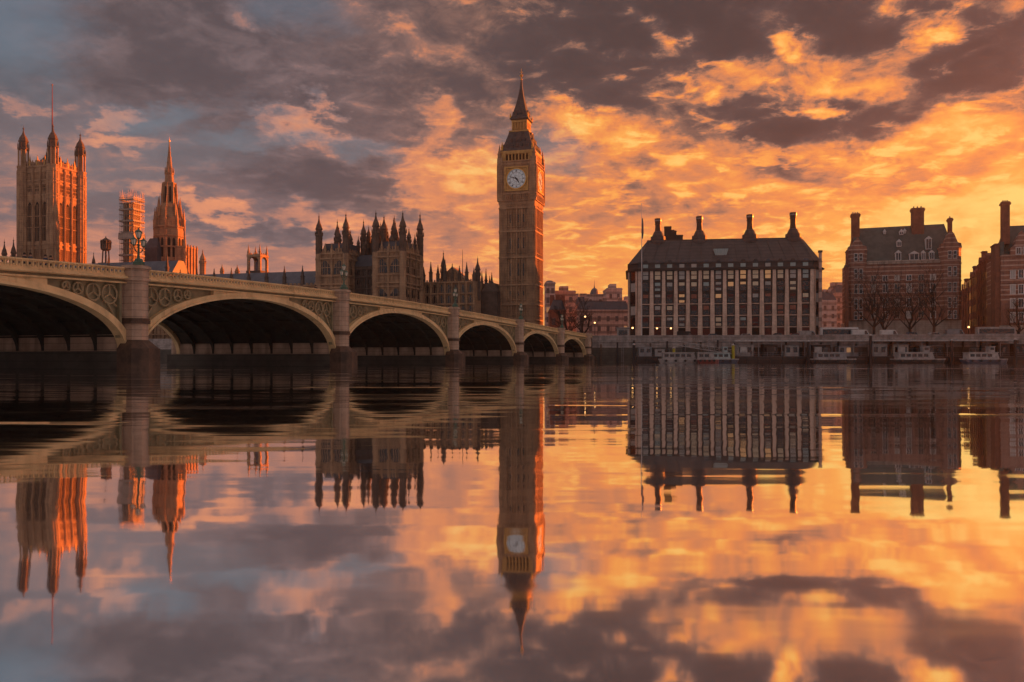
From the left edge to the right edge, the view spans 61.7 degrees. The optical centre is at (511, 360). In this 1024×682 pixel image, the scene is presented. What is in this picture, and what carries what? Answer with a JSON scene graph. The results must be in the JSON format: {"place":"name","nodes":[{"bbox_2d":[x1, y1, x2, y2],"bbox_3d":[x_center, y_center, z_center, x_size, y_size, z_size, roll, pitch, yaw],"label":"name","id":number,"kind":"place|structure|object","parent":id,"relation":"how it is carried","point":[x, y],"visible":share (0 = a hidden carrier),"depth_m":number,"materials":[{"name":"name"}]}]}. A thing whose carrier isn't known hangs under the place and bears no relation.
{"place":"outdoors","nodes":[
{"label":"outdoors","id":0,"kind":"place"},
{"bbox_2d":[143,139,197,274],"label":"spire tower","id":1,"kind":"structure","parent":0,"point":[169,228],"depth_m":367.81,"materials":[{"name":"stone"}]},
{"bbox_2d":[0,363,1023,681],"bbox_3d":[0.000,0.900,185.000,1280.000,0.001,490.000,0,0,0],"label":"water","id":2,"kind":"structure","parent":0,"point":[648,523],"depth_m":4.73,"materials":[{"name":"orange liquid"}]},
{"bbox_2d":[0,256,594,369],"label":"arch bridge","id":3,"kind":"structure","parent":2,"relation":"in","point":[58,317],"depth_m":113.71,"materials":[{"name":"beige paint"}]},
{"bbox_2d":[130,227,146,264],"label":"street lamp","id":4,"kind":"object","parent":3,"relation":"on","point":[143,241],"visible":0.99,"depth_m":81.02,"materials":[{"name":"green metal"}]},
{"bbox_2d":[339,264,347,288],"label":"street lamp","id":5,"kind":"object","parent":3,"relation":"on","point":[344,275],"visible":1,"depth_m":116.94,"materials":[{"name":"metal"}]},
{"bbox_2d":[452,288,457,306],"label":"street lamp","id":6,"kind":"object","parent":3,"relation":"on","point":[455,294],"visible":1,"depth_m":154.38,"materials":[{"name":"metal"}]},
{"bbox_2d":[632,343,635,362],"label":"mooring pile","id":7,"kind":"object","parent":2,"relation":"in","point":[633,352],"visible":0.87,"depth_m":242.65,"materials":[{"name":"black paint"}]},
{"bbox_2d":[635,347,664,362],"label":"tour boat","id":8,"kind":"object","parent":2,"relation":"on","point":[644,354],"visible":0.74,"depth_m":244.34,"materials":[{"name":"grey metal"}]},
{"bbox_2d":[658,349,696,362],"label":"tour boat","id":9,"kind":"object","parent":2,"relation":"on","point":[678,357],"visible":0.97,"depth_m":234.21,"materials":[{"name":"paint"}]},
{"bbox_2d":[696,349,719,362],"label":"tour boat","id":10,"kind":"object","parent":2,"relation":"on","point":[705,357],"visible":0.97,"depth_m":231.20,"materials":[{"name":"red paint"}]},
{"bbox_2d":[714,343,738,362],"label":"tour boat","id":11,"kind":"object","parent":2,"relation":"on","point":[723,356],"visible":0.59,"depth_m":236.17,"materials":[{"name":"blue paint"}]},
{"bbox_2d":[730,340,807,362],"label":"pontoon","id":12,"kind":"object","parent":2,"relation":"on","point":[790,354],"visible":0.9,"depth_m":241.40,"materials":[{"name":"grey metal"}]},
{"bbox_2d":[676,341,741,355],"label":"gangway","id":13,"kind":"object","parent":12,"relation":"attached to","point":[701,346],"visible":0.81,"depth_m":245.94,"materials":[{"name":"metal"}]},
{"bbox_2d":[807,340,809,362],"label":"mooring pile","id":14,"kind":"object","parent":2,"relation":"in","point":[808,351],"visible":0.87,"depth_m":237.64,"materials":[{"name":"black paint"}]},
{"bbox_2d":[810,352,856,362],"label":"tour boat","id":15,"kind":"object","parent":2,"relation":"on","point":[829,357],"visible":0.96,"depth_m":231.23,"materials":[{"name":"grey metal"}]},
{"bbox_2d":[809,340,867,362],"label":"pontoon","id":16,"kind":"object","parent":2,"relation":"on","point":[850,353],"visible":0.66,"depth_m":240.32,"materials":[{"name":"grey metal"}]},
{"bbox_2d":[869,334,872,362],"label":"mooring pile","id":17,"kind":"object","parent":2,"relation":"in","point":[870,348],"visible":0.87,"depth_m":235.66,"materials":[{"name":"black paint"}]},
{"bbox_2d":[867,340,949,362],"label":"pontoon","id":18,"kind":"object","parent":2,"relation":"on","point":[879,353],"visible":0.59,"depth_m":239.77,"materials":[{"name":"grey metal"}]},
{"bbox_2d":[890,346,945,363],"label":"tour boat","id":19,"kind":"object","parent":2,"relation":"on","point":[924,355],"visible":1,"depth_m":229.30,"materials":[{"name":"paint"}]},
{"bbox_2d":[950,339,953,362],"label":"mooring pile","id":20,"kind":"object","parent":2,"relation":"in","point":[951,350],"visible":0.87,"depth_m":234.67,"materials":[{"name":"black paint"}]},
{"bbox_2d":[949,339,1013,362],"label":"pontoon","id":21,"kind":"object","parent":2,"relation":"on","point":[1003,349],"visible":0.56,"depth_m":236.47,"materials":[{"name":"grey metal"}]},
{"bbox_2d":[959,346,1007,363],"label":"tour boat","id":22,"kind":"object","parent":2,"relation":"on","point":[989,355],"visible":1,"depth_m":229.30,"materials":[{"name":"white paint"}]},
{"bbox_2d":[1013,338,1016,362],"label":"mooring pile","id":23,"kind":"object","parent":2,"relation":"in","point":[1015,350],"visible":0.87,"depth_m":233.64,"materials":[{"name":"black paint"}]},
{"bbox_2d":[1010,344,1023,362],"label":"pontoon","id":24,"kind":"object","parent":2,"relation":"on","point":[1020,353],"visible":0.3,"depth_m":238.38,"materials":[{"name":"brown metal"}]},
{"bbox_2d":[0,0,1023,324],"label":"sky","id":25,"kind":"structure","parent":0,"point":[277,116],"materials":[{"name":"orange"}]},
{"bbox_2d":[975,327,1015,333],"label":"coach","id":26,"kind":"object","parent":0,"point":[995,330],"visible":0.15,"depth_m":250.02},
{"bbox_2d":[979,329,1013,333],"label":"side window","id":27,"kind":"structure","parent":26,"relation":"in","point":[981,331],"depth_m":250.00,"materials":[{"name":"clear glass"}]},
{"bbox_3d":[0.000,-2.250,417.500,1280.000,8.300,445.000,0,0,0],"label":"ground","id":28,"kind":"structure","parent":0,"visible":0},
{"bbox_2d":[1,240,7,262],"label":"stone turret","id":29,"kind":"object","parent":28,"relation":"on","point":[4,252],"visible":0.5,"depth_m":349.41,"materials":[{"name":"grey stone"}]},
{"bbox_2d":[10,237,16,262],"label":"stone turret","id":30,"kind":"object","parent":28,"relation":"on","point":[13,252],"visible":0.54,"depth_m":351.35,"materials":[{"name":"grey stone"}]},
{"bbox_2d":[16,84,86,264],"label":"square tower","id":31,"kind":"structure","parent":28,"relation":"on","point":[51,202],"depth_m":358.94,"materials":[{"name":"stone"}]},
{"bbox_2d":[27,202,31,240],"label":"window","id":32,"kind":"structure","parent":31,"relation":"in","point":[29,216],"depth_m":359.20,"materials":[{"name":"glass"}]},
{"bbox_2d":[35,202,38,240],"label":"window","id":33,"kind":"structure","parent":31,"relation":"in","point":[37,204],"depth_m":358.19,"materials":[{"name":"glass"}]},
{"bbox_2d":[42,201,45,240],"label":"window","id":34,"kind":"structure","parent":31,"relation":"in","point":[44,204],"depth_m":357.23,"materials":[{"name":"glass"}]},
{"bbox_2d":[60,203,62,241],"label":"window","id":35,"kind":"structure","parent":31,"relation":"in","point":[61,207],"depth_m":360.47,"materials":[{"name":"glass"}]},
{"bbox_2d":[66,204,69,242],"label":"window","id":36,"kind":"structure","parent":31,"relation":"in","point":[67,207],"depth_m":363.65,"materials":[{"name":"glass"}]},
{"bbox_2d":[73,206,76,243],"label":"window","id":37,"kind":"structure","parent":31,"relation":"in","point":[74,208],"depth_m":367.49,"materials":[{"name":"glass"}]},
{"bbox_2d":[100,237,111,262],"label":"vent cupola","id":38,"kind":"object","parent":28,"relation":"on","point":[105,244],"visible":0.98,"depth_m":343.92,"materials":[{"name":"metal"}]},
{"bbox_2d":[118,190,144,261],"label":"scaffolded tower","id":39,"kind":"structure","parent":28,"relation":"on","point":[131,216],"depth_m":349.65,"materials":[{"name":"stone"}]},
{"bbox_2d":[148,339,171,362],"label":"terrace wall","id":40,"kind":"structure","parent":28,"relation":"on","point":[164,346],"depth_m":294.45,"materials":[{"name":"stone"}]},
{"bbox_2d":[52,253,315,338],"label":"palace range","id":41,"kind":"structure","parent":28,"relation":"on","point":[302,278],"depth_m":310.26,"materials":[{"name":"stone"}]},
{"bbox_2d":[199,250,206,274],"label":"chimney turret","id":42,"kind":"object","parent":28,"relation":"on","point":[202,263],"visible":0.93,"depth_m":329.14,"materials":[{"name":"stone"}]},
{"bbox_2d":[246,245,268,272],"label":"roof lantern","id":43,"kind":"object","parent":28,"relation":"on","point":[256,257],"visible":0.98,"depth_m":316.00,"materials":[{"name":"stone"}]},
{"bbox_2d":[315,212,423,302],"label":"palace block","id":44,"kind":"structure","parent":28,"relation":"on","point":[382,264],"depth_m":291.83,"materials":[{"name":"stone"}]},
{"bbox_2d":[321,261,330,274],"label":"window","id":45,"kind":"structure","parent":44,"relation":"in","point":[325,267],"depth_m":292.42,"materials":[{"name":"black glass"}]},
{"bbox_2d":[333,260,340,273],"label":"window","id":46,"kind":"structure","parent":44,"relation":"in","point":[338,262],"depth_m":291.14,"materials":[{"name":"black glass"}]},
{"bbox_2d":[380,259,386,272],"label":"window","id":47,"kind":"structure","parent":44,"relation":"in","point":[383,267],"depth_m":286.76,"materials":[{"name":"black glass"}]},
{"bbox_2d":[390,258,398,272],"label":"window","id":48,"kind":"structure","parent":44,"relation":"in","point":[396,262],"depth_m":285.50,"materials":[{"name":"black glass"}]},
{"bbox_2d":[423,250,500,316],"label":"palace wing","id":49,"kind":"structure","parent":28,"relation":"on","point":[476,294],"depth_m":299.44,"materials":[{"name":"brown stone"}]},
{"bbox_2d":[497,69,544,324],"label":"clock tower","id":50,"kind":"structure","parent":28,"relation":"on","point":[520,180],"depth_m":304.36,"materials":[{"name":"stone"}]},
{"bbox_2d":[544,280,555,325],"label":"distant building","id":51,"kind":"structure","parent":28,"relation":"on","point":[549,287],"depth_m":430.00,"materials":[{"name":"brown stone"}]},
{"bbox_2d":[548,295,566,329],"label":"distant building","id":52,"kind":"structure","parent":28,"relation":"on","point":[557,302],"depth_m":360.25,"materials":[{"name":"red brick"}]},
{"bbox_2d":[555,286,575,331],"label":"distant building","id":53,"kind":"structure","parent":28,"relation":"on","point":[567,293],"depth_m":440.00,"materials":[{"name":"brown brick"}]},
{"bbox_2d":[550,300,585,330],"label":"bare tree","id":54,"kind":"object","parent":28,"relation":"on","point":[560,314],"visible":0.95,"depth_m":299.32,"materials":[{"name":"brown plant"}]},
{"bbox_2d":[576,293,586,307],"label":"distant building","id":55,"kind":"structure","parent":28,"relation":"on","point":[582,296],"depth_m":476.40,"materials":[{"name":"brick"}]},
{"bbox_2d":[567,297,598,332],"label":"bare tree","id":56,"kind":"object","parent":28,"relation":"on","point":[588,323],"visible":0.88,"depth_m":308.77,"materials":[{"name":"brown plant"}]},
{"bbox_2d":[587,280,602,300],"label":"distant building","id":57,"kind":"structure","parent":28,"relation":"on","point":[594,295],"depth_m":500.00,"materials":[{"name":"brown stone"}]},
{"bbox_2d":[575,297,627,334],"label":"distant building","id":58,"kind":"structure","parent":28,"relation":"on","point":[611,316],"depth_m":420.00,"materials":[{"name":"brick"}]},
{"bbox_2d":[603,284,622,300],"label":"distant building","id":59,"kind":"structure","parent":28,"relation":"on","point":[611,292],"depth_m":480.00,"materials":[{"name":"brown brick"}]},
{"bbox_2d":[616,327,629,334],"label":"kiosk","id":60,"kind":"object","parent":28,"relation":"on","point":[622,330],"visible":0.76,"depth_m":257.91,"materials":[{"name":"grey metal"}]},
{"bbox_2d":[641,203,643,334],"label":"flagpole","id":61,"kind":"object","parent":28,"relation":"on","point":[642,228],"visible":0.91,"depth_m":291.90,"materials":[{"name":"white metal"}]},
{"bbox_2d":[626,212,823,334],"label":"office block","id":62,"kind":"structure","parent":28,"relation":"on","point":[748,282],"depth_m":293.80,"materials":[{"name":"beige stone"}]},
{"bbox_2d":[715,317,721,325],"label":"window","id":63,"kind":"structure","parent":62,"relation":"in","point":[718,321],"depth_m":293.13,"materials":[{"name":"beige glass"}]},
{"bbox_2d":[715,294,721,302],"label":"window","id":64,"kind":"structure","parent":62,"relation":"in","point":[718,298],"depth_m":293.13,"materials":[{"name":"beige glass"}]},
{"bbox_2d":[715,282,721,290],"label":"window","id":65,"kind":"structure","parent":62,"relation":"in","point":[718,286],"depth_m":293.13,"materials":[{"name":"grey glass"}]},
{"bbox_2d":[752,317,758,325],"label":"window","id":66,"kind":"structure","parent":62,"relation":"in","point":[755,321],"depth_m":291.42,"materials":[{"name":"black glass"}]},
{"bbox_2d":[752,305,758,313],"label":"window","id":67,"kind":"structure","parent":62,"relation":"in","point":[755,309],"depth_m":291.49,"materials":[{"name":"black glass"}]},
{"bbox_2d":[777,317,783,325],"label":"window","id":68,"kind":"structure","parent":62,"relation":"in","point":[780,321],"depth_m":290.35,"materials":[{"name":"black glass"}]},
{"bbox_2d":[777,305,783,313],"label":"window","id":69,"kind":"structure","parent":62,"relation":"in","point":[780,309],"depth_m":290.28,"materials":[{"name":"black glass"}]},
{"bbox_2d":[777,293,783,301],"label":"window","id":70,"kind":"structure","parent":62,"relation":"in","point":[780,297],"depth_m":290.35,"materials":[{"name":"black glass"}]},
{"bbox_2d":[777,281,783,289],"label":"window","id":71,"kind":"structure","parent":62,"relation":"in","point":[780,285],"depth_m":290.35,"materials":[{"name":"black glass"}]},
{"bbox_2d":[802,317,808,324],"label":"window","id":72,"kind":"structure","parent":62,"relation":"in","point":[805,320],"depth_m":289.22,"materials":[{"name":"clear glass"}]},
{"bbox_2d":[802,305,808,313],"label":"window","id":73,"kind":"structure","parent":62,"relation":"in","point":[805,308],"depth_m":289.15,"materials":[{"name":"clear glass"}]},
{"bbox_2d":[802,293,808,301],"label":"window","id":74,"kind":"structure","parent":62,"relation":"in","point":[805,296],"depth_m":289.15,"materials":[{"name":"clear glass"}]},
{"bbox_2d":[802,281,808,289],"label":"window","id":75,"kind":"structure","parent":62,"relation":"in","point":[805,284],"depth_m":289.22,"materials":[{"name":"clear glass"}]},
{"bbox_2d":[802,269,808,277],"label":"window","id":76,"kind":"structure","parent":62,"relation":"in","point":[805,272],"depth_m":289.15,"materials":[{"name":"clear glass"}]},
{"bbox_2d":[592,334,1023,362],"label":"river wall","id":77,"kind":"structure","parent":28,"relation":"on","point":[611,348],"depth_m":249.36,"materials":[{"name":"stone"}]},
{"bbox_2d":[818,250,822,334],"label":"flue stack","id":78,"kind":"object","parent":28,"relation":"on","point":[820,294],"visible":0.82,"depth_m":287.49,"materials":[{"name":"stone"}]},
{"bbox_2d":[822,289,837,326],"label":"distant building","id":79,"kind":"structure","parent":28,"relation":"on","point":[829,309],"depth_m":470.00,"materials":[{"name":"brick"}]},
{"bbox_2d":[828,282,842,326],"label":"distant building","id":80,"kind":"structure","parent":28,"relation":"on","point":[835,288],"depth_m":500.00,"materials":[{"name":"brick"}]},
{"bbox_2d":[844,250,848,326],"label":"brick flue","id":81,"kind":"object","parent":28,"relation":"on","point":[846,266],"visible":0.88,"depth_m":290.65,"materials":[{"name":"brick"}]},
{"bbox_2d":[838,265,912,333],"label":"bare tree","id":82,"kind":"object","parent":28,"relation":"on","point":[875,324],"visible":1,"depth_m":269.80,"materials":[{"name":"brown plant"}]},
{"bbox_2d":[855,271,908,329],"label":"bare tree","id":83,"kind":"object","parent":28,"relation":"on","point":[882,322],"visible":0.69,"depth_m":277.57,"materials":[{"name":"brown plant"}]},
{"bbox_2d":[841,206,961,333],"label":"brick building","id":84,"kind":"structure","parent":28,"relation":"on","point":[905,251],"depth_m":294.24,"materials":[{"name":"brick"}]},
{"bbox_2d":[886,273,938,331],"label":"bare tree","id":85,"kind":"object","parent":28,"relation":"on","point":[910,327],"visible":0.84,"depth_m":274.43,"materials":[{"name":"brown plant"}]},
{"bbox_2d":[900,260,969,331],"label":"bare tree","id":86,"kind":"object","parent":28,"relation":"on","point":[932,297],"visible":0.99,"depth_m":267.93,"materials":[{"name":"brown plant"}]},
{"bbox_2d":[961,200,1023,333],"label":"brick mansion","id":87,"kind":"structure","parent":28,"relation":"on","point":[992,286],"depth_m":265.44,"materials":[{"name":"brick"}]},
{"bbox_2d":[1010,284,1015,294],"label":"window","id":88,"kind":"structure","parent":87,"relation":"in","point":[1012,286],"depth_m":262.83,"materials":[{"name":"white glass"}]},
{"bbox_2d":[1018,284,1023,293],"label":"window","id":89,"kind":"structure","parent":87,"relation":"in","point":[1020,286],"depth_m":262.03,"materials":[{"name":"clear glass"}]},
{"bbox_2d":[1005,298,1023,333],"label":"bare tree","id":90,"kind":"object","parent":28,"relation":"on","point":[1019,330],"visible":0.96,"depth_m":261.43,"materials":[{"name":"brown plant"}]},
{"label":"road","id":91,"kind":"structure","parent":0,"visible":0},
{"bbox_2d":[677,331,691,334],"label":"parked van","id":92,"kind":"object","parent":91,"relation":"on","point":[683,332],"visible":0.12,"depth_m":267.06,"materials":[{"name":"black paint"}]},
{"bbox_2d":[798,331,815,334],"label":"white van","id":93,"kind":"object","parent":91,"relation":"on","point":[806,332],"visible":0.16,"depth_m":262.09,"materials":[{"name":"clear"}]},
{"bbox_2d":[820,327,858,334],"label":"coach","id":94,"kind":"object","parent":91,"relation":"on","point":[835,330],"visible":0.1,"depth_m":259.11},
{"bbox_2d":[823,329,857,334],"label":"side window","id":95,"kind":"structure","parent":94,"relation":"in","point":[825,331],"depth_m":259.07,"materials":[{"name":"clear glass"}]},
{"bbox_2d":[851,330,869,334],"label":"white van","id":96,"kind":"object","parent":91,"relation":"on","point":[859,332],"visible":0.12,"depth_m":256.09,"materials":[{"name":"paint"}]},
{"bbox_2d":[879,330,897,333],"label":"white van","id":97,"kind":"object","parent":91,"relation":"on","point":[887,332],"visible":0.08,"depth_m":255.10,"materials":[{"name":"paint"}]},
{"bbox_2d":[945,329,963,333],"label":"parked van","id":98,"kind":"object","parent":91,"relation":"on","point":[953,331],"visible":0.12,"depth_m":252.08,"materials":[{"name":"grey metal"}]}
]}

